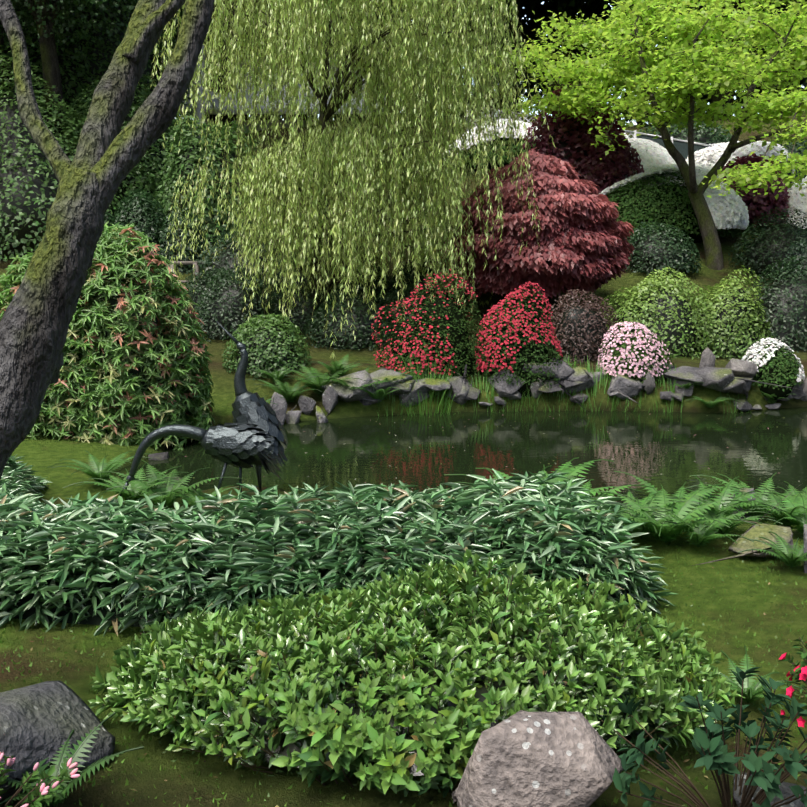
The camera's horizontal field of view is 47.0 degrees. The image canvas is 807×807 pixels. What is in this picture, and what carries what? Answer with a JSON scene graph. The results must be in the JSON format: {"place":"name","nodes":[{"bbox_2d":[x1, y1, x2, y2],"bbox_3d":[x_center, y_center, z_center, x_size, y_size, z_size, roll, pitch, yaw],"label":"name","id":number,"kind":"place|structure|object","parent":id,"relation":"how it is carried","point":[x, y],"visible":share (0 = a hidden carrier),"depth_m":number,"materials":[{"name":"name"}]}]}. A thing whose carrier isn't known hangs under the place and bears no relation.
{"place":"outdoors","nodes":[
{"label":"outdoors","id":0,"kind":"place"},
{"bbox_2d":[175,120,334,136],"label":"building wall","id":1,"kind":"structure","parent":0,"point":[282,122],"depth_m":28.98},
{"bbox_2d":[0,110,806,806],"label":"terrain","id":2,"kind":"structure","parent":0,"point":[40,452],"depth_m":4.30,"materials":[{"name":"plant"}]},
{"bbox_2d":[0,752,79,806],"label":"pink flowers","id":3,"kind":"object","parent":2,"relation":"on","point":[44,793],"visible":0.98,"depth_m":2.45,"materials":[{"name":"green plant"}]},
{"bbox_2d":[0,0,96,143],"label":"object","id":4,"kind":"object","parent":2,"relation":"on","point":[34,60],"visible":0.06,"depth_m":23.28,"materials":[{"name":"green plant"}]},
{"bbox_2d":[0,681,114,799],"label":"foreground rock","id":5,"kind":"object","parent":2,"relation":"on","point":[41,721],"visible":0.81,"depth_m":2.80,"materials":[{"name":"stone"}]},
{"bbox_2d":[0,46,165,264],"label":"bush","id":6,"kind":"object","parent":2,"relation":"on","point":[29,182],"visible":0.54,"depth_m":18.62,"materials":[{"name":"green plant"}]},
{"bbox_2d":[15,0,192,144],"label":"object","id":7,"kind":"object","parent":2,"relation":"on","point":[93,67],"visible":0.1,"depth_m":24.20,"materials":[{"name":"green plant"}]},
{"bbox_2d":[0,0,214,480],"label":"tree trunk","id":8,"kind":"object","parent":2,"relation":"on","point":[39,313],"visible":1,"depth_m":2.96,"materials":[{"name":"grey plant"}]},
{"bbox_2d":[0,221,214,449],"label":"pieris shrub","id":9,"kind":"object","parent":2,"relation":"on","point":[137,354],"visible":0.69,"depth_m":9.23,"materials":[{"name":"green plant"}]},
{"bbox_2d":[0,0,217,97],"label":"tree","id":10,"kind":"object","parent":2,"relation":"on","point":[5,51],"depth_m":22.87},
{"bbox_2d":[0,0,232,134],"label":"tree","id":11,"kind":"object","parent":2,"relation":"on","point":[100,5],"depth_m":20.13,"materials":[{"name":"plant"}]},
{"bbox_2d":[62,75,184,212],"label":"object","id":12,"kind":"object","parent":2,"relation":"on","point":[149,153],"visible":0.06,"depth_m":20.39,"materials":[{"name":"green plant"}]},
{"bbox_2d":[110,189,165,255],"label":"clipped hedge","id":13,"kind":"object","parent":2,"relation":"on","point":[140,215],"visible":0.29,"depth_m":17.94,"materials":[{"name":"green plant"}]},
{"bbox_2d":[148,452,168,459],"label":"rock","id":14,"kind":"object","parent":2,"relation":"on","point":[160,456],"visible":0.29,"depth_m":9.08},
{"bbox_2d":[158,261,201,288],"bbox_3d":[-4.013,-2.043,16.227,1.115,0.885,0.113,3,10,18],"label":"bench","id":15,"kind":"object","parent":2,"relation":"on","point":[197,268],"visible":0.12,"depth_m":16.04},
{"bbox_2d":[156,209,208,274],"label":"clipped hedge","id":16,"kind":"object","parent":2,"relation":"on","point":[170,253],"visible":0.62,"depth_m":17.95,"materials":[{"name":"green plant"}]},
{"bbox_2d":[116,423,280,502],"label":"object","id":17,"kind":"object","parent":2,"relation":"on","point":[243,445],"visible":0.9,"depth_m":7.02,"materials":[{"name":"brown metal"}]},
{"bbox_2d":[192,44,204,142],"bbox_3d":[-5.526,-8.361,25.041,0.302,10.090,1.026,2,10,9],"label":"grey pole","id":18,"kind":"object","parent":2,"relation":"on","point":[198,110],"visible":0.08,"depth_m":24.93,"materials":[{"name":"paint"}]},
{"bbox_2d":[151,114,264,244],"bbox_3d":[-4.222,-4.355,19.756,2.624,3.461,2.438,4,11,23],"label":"bush","id":19,"kind":"object","parent":2,"relation":"on","point":[189,156],"visible":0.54,"depth_m":19.05,"materials":[{"name":"green plant"}]},
{"bbox_2d":[180,266,247,321],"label":"dark shrub","id":20,"kind":"object","parent":2,"relation":"on","point":[200,286],"visible":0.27,"depth_m":14.93,"materials":[{"name":"green plant"}]},
{"bbox_2d":[206,2,236,133],"bbox_3d":[-4.773,-17.631,27.386,18.330,19.080,17.286,0,10,1],"label":"tree","id":21,"kind":"object","parent":2,"relation":"on","point":[225,118],"visible":0.15,"depth_m":28.35,"materials":[{"name":"plant"}]},
{"bbox_2d":[194,266,284,342],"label":"dark shrub","id":22,"kind":"object","parent":2,"relation":"on","point":[227,304],"visible":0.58,"depth_m":13.95,"materials":[{"name":"green plant"}]},
{"bbox_2d":[185,221,300,298],"bbox_3d":[-2.735,-2.419,16.563,2.192,1.714,2.297,0,10,1],"label":"dark shrub","id":23,"kind":"object","parent":2,"relation":"on","point":[225,258],"visible":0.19,"depth_m":16.01,"materials":[{"name":"green plant"}]},
{"bbox_2d":[216,321,287,490],"bbox_3d":[-1.248,0.031,7.656,0.563,1.416,0.366,0,10,1],"label":"upright crane statue","id":24,"kind":"object","parent":2,"relation":"on","point":[251,407],"visible":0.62,"depth_m":7.58,"materials":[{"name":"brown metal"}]},
{"bbox_2d":[222,313,311,378],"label":"shrub","id":25,"kind":"object","parent":2,"relation":"on","point":[269,349],"visible":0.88,"depth_m":11.93,"materials":[{"name":"green plant"}]},
{"bbox_2d":[158,49,395,114],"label":"white building roof","id":26,"kind":"structure","parent":2,"relation":"on","point":[216,100],"depth_m":28.31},
{"bbox_2d":[269,392,286,424],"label":"rock","id":27,"kind":"object","parent":2,"relation":"on","point":[280,408],"visible":0.56,"depth_m":10.74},
{"bbox_2d":[163,0,421,119],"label":"conifer tree","id":28,"kind":"object","parent":2,"relation":"on","point":[332,117],"depth_m":39.20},
{"bbox_2d":[285,405,303,423],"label":"rock","id":29,"kind":"object","parent":2,"relation":"on","point":[292,417],"visible":0.65,"depth_m":10.88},
{"bbox_2d":[266,281,338,332],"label":"dark shrub","id":30,"kind":"object","parent":2,"relation":"on","point":[300,320],"visible":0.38,"depth_m":14.51,"materials":[{"name":"green plant"}]},
{"bbox_2d":[298,395,315,414],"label":"rock","id":31,"kind":"object","parent":2,"relation":"on","point":[307,403],"visible":1,"depth_m":11.04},
{"bbox_2d":[0,547,631,626],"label":"sasa bamboo understory","id":32,"kind":"object","parent":2,"relation":"on","point":[96,619],"visible":0.02,"depth_m":4.04,"materials":[{"name":"plant"}]},
{"bbox_2d":[316,405,327,422],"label":"rock","id":33,"kind":"object","parent":2,"relation":"on","point":[321,416],"visible":0.62,"depth_m":10.89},
{"bbox_2d":[261,241,395,308],"bbox_3d":[-1.328,-2.044,15.873,2.556,1.498,2.408,0,10,1],"label":"dark shrub","id":34,"kind":"object","parent":2,"relation":"on","point":[338,284],"visible":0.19,"depth_m":15.32,"materials":[{"name":"green plant"}]},
{"bbox_2d":[322,384,337,415],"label":"rock","id":35,"kind":"object","parent":2,"relation":"on","point":[330,400],"visible":0.96,"depth_m":11.15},
{"bbox_2d":[0,455,676,636],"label":"leafy hedge","id":36,"kind":"object","parent":2,"relation":"on","point":[537,525],"visible":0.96,"depth_m":4.16,"materials":[{"name":"green plant"}]},
{"bbox_2d":[138,0,554,358],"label":"weeping willow tree","id":37,"kind":"object","parent":2,"relation":"on","point":[300,40],"depth_m":13.45,"materials":[{"name":"plant"}]},
{"bbox_2d":[320,370,377,401],"bbox_3d":[-0.673,-0.199,11.495,0.736,0.428,0.670,9,13,42],"label":"shore rock","id":38,"kind":"object","parent":2,"relation":"on","point":[345,393],"visible":0.54,"depth_m":11.25,"materials":[{"name":"stone"}]},
{"bbox_2d":[302,282,398,350],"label":"dark shrub","id":39,"kind":"object","parent":2,"relation":"on","point":[363,330],"visible":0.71,"depth_m":13.65,"materials":[{"name":"green plant"}]},
{"bbox_2d":[386,380,414,394],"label":"shore rock","id":40,"kind":"object","parent":2,"relation":"on","point":[404,386],"visible":0.5,"depth_m":11.36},
{"bbox_2d":[370,366,411,390],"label":"shore rock","id":41,"kind":"object","parent":40,"relation":"on","point":[381,374],"visible":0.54,"depth_m":11.43,"materials":[{"name":"stone"}]},
{"bbox_2d":[0,352,806,806],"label":"ferns","id":42,"kind":"object","parent":2,"relation":"on","point":[672,524],"visible":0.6,"depth_m":5.25,"materials":[{"name":"green plant"}]},
{"bbox_2d":[377,283,442,336],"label":"dark shrub","id":43,"kind":"object","parent":2,"relation":"on","point":[408,295],"visible":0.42,"depth_m":13.99,"materials":[{"name":"green plant"}]},
{"bbox_2d":[399,383,428,406],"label":"shore boulder","id":44,"kind":"object","parent":2,"relation":"on","point":[405,400],"visible":0.62,"depth_m":11.43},
{"bbox_2d":[88,549,744,796],"bbox_3d":[0.024,0.862,3.298,2.245,0.552,1.318,0,10,1],"label":"low shrub","id":45,"kind":"object","parent":2,"relation":"on","point":[395,692],"visible":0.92,"depth_m":3.05,"materials":[{"name":"green plant"}]},
{"bbox_2d":[385,254,468,311],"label":"dark shrub","id":46,"kind":"object","parent":2,"relation":"on","point":[409,279],"visible":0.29,"depth_m":15.26,"materials":[{"name":"green plant"}]},
{"bbox_2d":[371,269,487,381],"bbox_3d":[0.450,-0.900,12.125,1.532,1.701,1.371,-5,11,-25],"label":"red flowering shrub","id":47,"kind":"object","parent":2,"relation":"on","point":[436,331],"visible":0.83,"depth_m":11.77,"materials":[{"name":"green plant"}]},
{"bbox_2d":[415,378,450,390],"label":"shore rock","id":48,"kind":"object","parent":2,"relation":"on","point":[436,384],"visible":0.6,"depth_m":11.46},
{"bbox_2d":[316,0,562,115],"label":"conifer tree","id":49,"kind":"object","parent":2,"relation":"on","point":[548,7],"depth_m":40.58,"materials":[{"name":"plant"}]},
{"bbox_2d":[446,373,472,404],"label":"shore boulder","id":50,"kind":"object","parent":2,"relation":"on","point":[462,395],"visible":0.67,"depth_m":11.57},
{"bbox_2d":[464,386,480,399],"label":"shore rock","id":51,"kind":"object","parent":50,"relation":"on","point":[473,393],"visible":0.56,"depth_m":11.58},
{"bbox_2d":[446,364,467,397],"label":"shore rock","id":52,"kind":"object","parent":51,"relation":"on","point":[456,382],"visible":0.54,"depth_m":11.55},
{"bbox_2d":[390,0,594,116],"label":"conifer tree","id":53,"kind":"object","parent":2,"relation":"on","point":[540,9],"depth_m":42.38,"materials":[{"name":"plant"}]},
{"bbox_2d":[446,119,544,171],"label":"white flowering shrub","id":54,"kind":"object","parent":2,"relation":"on","point":[505,156],"visible":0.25,"depth_m":22.49,"materials":[{"name":"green plant"}]},
{"bbox_2d":[487,369,524,396],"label":"shore boulder","id":55,"kind":"object","parent":2,"relation":"on","point":[502,387],"visible":0.6,"depth_m":11.59,"materials":[{"name":"stone"}]},
{"bbox_2d":[474,281,562,397],"bbox_3d":[1.480,-0.752,11.960,1.152,1.647,1.176,0,10,1],"label":"red flowering shrub","id":56,"kind":"object","parent":2,"relation":"on","point":[517,339],"visible":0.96,"depth_m":11.61,"materials":[{"name":"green plant"}]},
{"bbox_2d":[430,147,634,310],"bbox_3d":[2.090,-2.664,15.068,3.377,2.809,3.052,0,10,1],"label":"red japanese maple","id":57,"kind":"object","parent":2,"relation":"on","point":[581,236],"visible":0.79,"depth_m":14.06,"materials":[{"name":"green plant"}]},
{"bbox_2d":[530,378,543,397],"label":"bank rock","id":58,"kind":"object","parent":2,"relation":"on","point":[536,386],"visible":0.62,"depth_m":11.63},
{"bbox_2d":[452,710,626,806],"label":"foreground rock","id":59,"kind":"object","parent":2,"relation":"on","point":[521,758],"visible":1,"depth_m":2.56,"materials":[{"name":"stone"}]},
{"bbox_2d":[508,0,576,87],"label":"tree","id":60,"kind":"object","parent":2,"relation":"on","point":[573,16],"depth_m":42.42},
{"bbox_2d":[471,0,617,116],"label":"tree","id":61,"kind":"object","parent":2,"relation":"on","point":[519,23],"depth_m":37.73,"materials":[{"name":"plant"}]},
{"bbox_2d":[377,353,751,416],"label":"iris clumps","id":62,"kind":"object","parent":2,"relation":"on","point":[513,402],"visible":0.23,"depth_m":11.62,"materials":[{"name":"green plant"}]},
{"bbox_2d":[558,366,594,393],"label":"shore boulder","id":63,"kind":"object","parent":2,"relation":"on","point":[581,374],"visible":0.62,"depth_m":11.64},
{"bbox_2d":[544,289,619,363],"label":"shrub","id":64,"kind":"object","parent":2,"relation":"on","point":[580,331],"visible":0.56,"depth_m":12.65,"materials":[{"name":"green plant"}]},
{"bbox_2d":[523,82,643,201],"bbox_3d":[4.012,-5.297,21.264,2.819,3.819,2.930,0,10,1],"label":"burgundy maple tree","id":65,"kind":"object","parent":2,"relation":"on","point":[573,139],"visible":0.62,"depth_m":20.18,"materials":[{"name":"red plant"}]},
{"bbox_2d":[494,0,703,120],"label":"conifer tree","id":66,"kind":"object","parent":2,"relation":"on","point":[604,19],"depth_m":46.55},
{"bbox_2d":[609,371,638,398],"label":"shore boulder","id":67,"kind":"object","parent":2,"relation":"on","point":[619,382],"visible":0.71,"depth_m":11.59,"materials":[{"name":"stone"}]},
{"bbox_2d":[444,457,806,533],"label":"ferns","id":68,"kind":"object","parent":2,"relation":"on","point":[799,522],"visible":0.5,"depth_m":5.53,"materials":[{"name":"green plant"}]},
{"bbox_2d":[466,104,797,182],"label":"fence posts rails","id":69,"kind":"object","parent":2,"relation":"on","point":[635,132],"visible":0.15,"depth_m":23.65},
{"bbox_2d":[598,321,674,383],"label":"flowering shrub","id":70,"kind":"object","parent":2,"relation":"on","point":[630,352],"visible":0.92,"depth_m":11.67,"materials":[{"name":"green plant"}]},
{"bbox_2d":[489,0,806,269],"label":"green maple","id":71,"kind":"object","parent":2,"relation":"on","point":[666,66],"depth_m":17.87,"materials":[{"name":"plant"}]},
{"bbox_2d":[642,369,654,394],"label":"bank rock","id":72,"kind":"object","parent":2,"relation":"on","point":[649,383],"visible":0.73,"depth_m":11.60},
{"bbox_2d":[559,0,738,120],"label":"deciduous tree","id":73,"kind":"object","parent":2,"relation":"on","point":[714,98],"depth_m":36.06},
{"bbox_2d":[628,138,675,165],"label":"white azalea shrub","id":74,"kind":"object","parent":2,"relation":"on","point":[650,152],"visible":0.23,"depth_m":21.97,"materials":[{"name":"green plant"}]},
{"bbox_2d":[602,267,715,359],"bbox_3d":[3.677,-0.977,13.669,1.829,2.082,1.672,0,10,1],"label":"light green shrub","id":75,"kind":"object","parent":2,"relation":"on","point":[663,310],"visible":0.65,"depth_m":13.16,"materials":[{"name":"green plant"}]},
{"bbox_2d":[623,221,702,275],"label":"dark shrub","id":76,"kind":"object","parent":2,"relation":"on","point":[653,250],"visible":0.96,"depth_m":17.05,"materials":[{"name":"green plant"}]},
{"bbox_2d":[599,167,748,243],"bbox_3d":[5.507,-3.995,19.893,3.747,2.098,3.669,0,10,1],"label":"boulder","id":77,"kind":"object","parent":2,"relation":"on","point":[669,203],"visible":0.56,"depth_m":18.72,"materials":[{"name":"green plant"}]},
{"bbox_2d":[625,163,726,189],"bbox_3d":[6.353,-4.995,21.741,3.921,1.276,3.973,0,10,1],"label":"boulder","id":78,"kind":"object","parent":2,"relation":"on","point":[705,168],"visible":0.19,"depth_m":20.68,"materials":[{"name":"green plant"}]},
{"bbox_2d":[550,0,806,126],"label":"conifer tree","id":79,"kind":"object","parent":2,"relation":"on","point":[566,9],"depth_m":40.70,"materials":[{"name":"plant"}]},
{"bbox_2d":[629,121,731,143],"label":"green hill shrub","id":80,"kind":"object","parent":2,"relation":"on","point":[704,134],"visible":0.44,"depth_m":24.25,"materials":[{"name":"green plant"}]},
{"bbox_2d":[663,366,703,384],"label":"shore rock","id":81,"kind":"object","parent":2,"relation":"on","point":[685,373],"visible":0.54,"depth_m":11.60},
{"bbox_2d":[672,375,700,395],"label":"bank rock","id":82,"kind":"object","parent":2,"relation":"on","point":[685,391],"visible":0.38,"depth_m":11.58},
{"bbox_2d":[602,0,796,124],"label":"tree","id":83,"kind":"object","parent":2,"relation":"on","point":[742,8],"depth_m":35.60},
{"bbox_2d":[594,666,806,806],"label":"dark shrub sprigs","id":84,"kind":"object","parent":2,"relation":"on","point":[717,758],"visible":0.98,"depth_m":2.53,"materials":[{"name":"green plant"}]},
{"bbox_2d":[699,347,715,367],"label":"bank rock","id":85,"kind":"object","parent":2,"relation":"on","point":[708,357],"visible":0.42,"depth_m":11.72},
{"bbox_2d":[609,0,806,115],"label":"conifer tree","id":86,"kind":"object","parent":2,"relation":"on","point":[736,94],"depth_m":44.60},
{"bbox_2d":[637,135,806,182],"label":"fence screen","id":87,"kind":"object","parent":2,"relation":"on","point":[681,148],"depth_m":23.31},
{"bbox_2d":[690,265,776,359],"bbox_3d":[4.654,-1.059,13.473,1.596,1.873,1.262,0,10,1],"label":"light green shrub","id":88,"kind":"object","parent":2,"relation":"on","point":[735,333],"visible":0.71,"depth_m":13.10,"materials":[{"name":"green plant"}]},
{"bbox_2d":[685,141,789,165],"bbox_3d":[8.367,-5.852,23.265,2.965,1.372,3.066,0,10,1],"label":"boulder","id":89,"kind":"object","parent":2,"relation":"on","point":[710,156],"visible":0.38,"depth_m":22.32,"materials":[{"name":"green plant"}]},
{"bbox_2d":[725,488,755,519],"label":"rock","id":90,"kind":"object","parent":2,"relation":"on","point":[746,490],"visible":0.12,"depth_m":6.47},
{"bbox_2d":[725,358,757,376],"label":"bank rock","id":91,"kind":"object","parent":2,"relation":"on","point":[740,368],"visible":0.81,"depth_m":11.62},
{"bbox_2d":[733,398,752,411],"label":"shore rock","id":92,"kind":"object","parent":2,"relation":"on","point":[743,405],"visible":0.75,"depth_m":11.54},
{"bbox_2d":[721,376,806,400],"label":"shore rock","id":93,"kind":"object","parent":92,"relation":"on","point":[739,385],"visible":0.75,"depth_m":11.42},
{"bbox_2d":[693,367,734,392],"bbox_3d":[3.924,-0.299,11.634,0.551,0.300,0.500,-10,14,-43],"label":"shore rock","id":94,"kind":"object","parent":93,"relation":"on","point":[716,379],"visible":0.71,"depth_m":11.45,"materials":[{"name":"stone"}]},
{"bbox_2d":[692,484,800,565],"bbox_3d":[1.914,0.657,4.947,0.925,0.353,0.321,-4,11,-23],"label":"rock","id":95,"kind":"object","parent":2,"relation":"on","point":[757,530],"visible":0.75,"depth_m":4.91,"materials":[{"name":"stone"}]},
{"bbox_2d":[696,0,805,111],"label":"conifer tree","id":96,"kind":"object","parent":2,"relation":"on","point":[742,102],"depth_m":42.62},
{"bbox_2d":[721,153,789,226],"bbox_3d":[7.677,-4.523,21.027,2.606,2.235,3.338,0,10,1],"label":"burgundy maple tree","id":97,"kind":"object","parent":2,"relation":"on","point":[757,205],"visible":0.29,"depth_m":19.73,"materials":[{"name":"red plant"}]},
{"bbox_2d":[728,207,806,278],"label":"dark shrub","id":98,"kind":"object","parent":2,"relation":"on","point":[771,244],"visible":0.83,"depth_m":17.58,"materials":[{"name":"green plant"}]},
{"bbox_2d":[733,771,806,806],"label":"foreground rock","id":99,"kind":"object","parent":2,"relation":"on","point":[785,789],"visible":0.38,"depth_m":2.62,"materials":[{"name":"stone"}]},
{"bbox_2d":[741,337,804,401],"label":"flowering shrub","id":100,"kind":"object","parent":2,"relation":"on","point":[777,367],"visible":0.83,"depth_m":11.69,"materials":[{"name":"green plant"}]},
{"bbox_2d":[746,255,806,352],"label":"dark shrub","id":101,"kind":"object","parent":2,"relation":"on","point":[784,299],"visible":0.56,"depth_m":13.35,"materials":[{"name":"green plant"}]},
{"bbox_2d":[764,395,792,400],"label":"bank rock","id":102,"kind":"object","parent":2,"relation":"on","point":[789,397],"visible":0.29,"depth_m":11.77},
{"bbox_2d":[770,136,806,155],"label":"green hill shrub","id":103,"kind":"object","parent":2,"relation":"on","point":[789,147],"visible":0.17,"depth_m":22.56,"materials":[{"name":"green plant"}]},
{"bbox_2d":[771,642,806,727],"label":"red flowers","id":104,"kind":"object","parent":2,"relation":"on","point":[801,721],"visible":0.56,"depth_m":3.29,"materials":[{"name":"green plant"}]},
{"bbox_2d":[773,176,806,231],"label":"flowering shrub","id":105,"kind":"object","parent":2,"relation":"on","point":[797,201],"visible":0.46,"depth_m":19.73,"materials":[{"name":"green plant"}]},
{"bbox_2d":[778,635,806,704],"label":"shrub leaves","id":106,"kind":"object","parent":2,"relation":"on","point":[803,652],"visible":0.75,"depth_m":3.41,"materials":[{"name":"green plant"}]},
{"bbox_2d":[780,238,806,278],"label":"conifer shrub","id":107,"kind":"object","parent":2,"relation":"on","point":[800,246],"visible":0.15,"depth_m":14.78,"materials":[{"name":"green plant"}]},
{"bbox_2d":[112,407,806,508],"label":"pond water","id":108,"kind":"structure","parent":0,"point":[645,446],"depth_m":9.42,"materials":[{"name":"liquid"}]},
{"bbox_2d":[494,396,506,409],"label":"shore rock","id":109,"kind":"object","parent":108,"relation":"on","point":[498,400],"visible":0.98,"depth_m":11.57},
{"bbox_2d":[537,378,582,407],"bbox_3d":[1.970,-0.073,11.580,0.381,0.445,0.712,-9,13,-41],"label":"shore rock","id":110,"kind":"object","parent":108,"relation":"in","point":[554,388],"visible":0.73,"depth_m":11.59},
{"bbox_2d":[559,378,583,388],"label":"shore rock","id":111,"kind":"object","parent":108,"relation":"in","point":[569,384],"visible":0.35,"depth_m":11.59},
{"bbox_2d":[523,358,574,381],"bbox_3d":[1.768,-0.436,11.804,0.841,0.265,0.544,0,10,1],"label":"shore rock","id":112,"kind":"object","parent":111,"relation":"on","point":[564,370],"visible":0.62,"depth_m":11.58,"materials":[{"name":"stone"}]},
{"bbox_2d":[175,2,803,124],"label":"sky","id":113,"kind":"structure","parent":0,"point":[634,122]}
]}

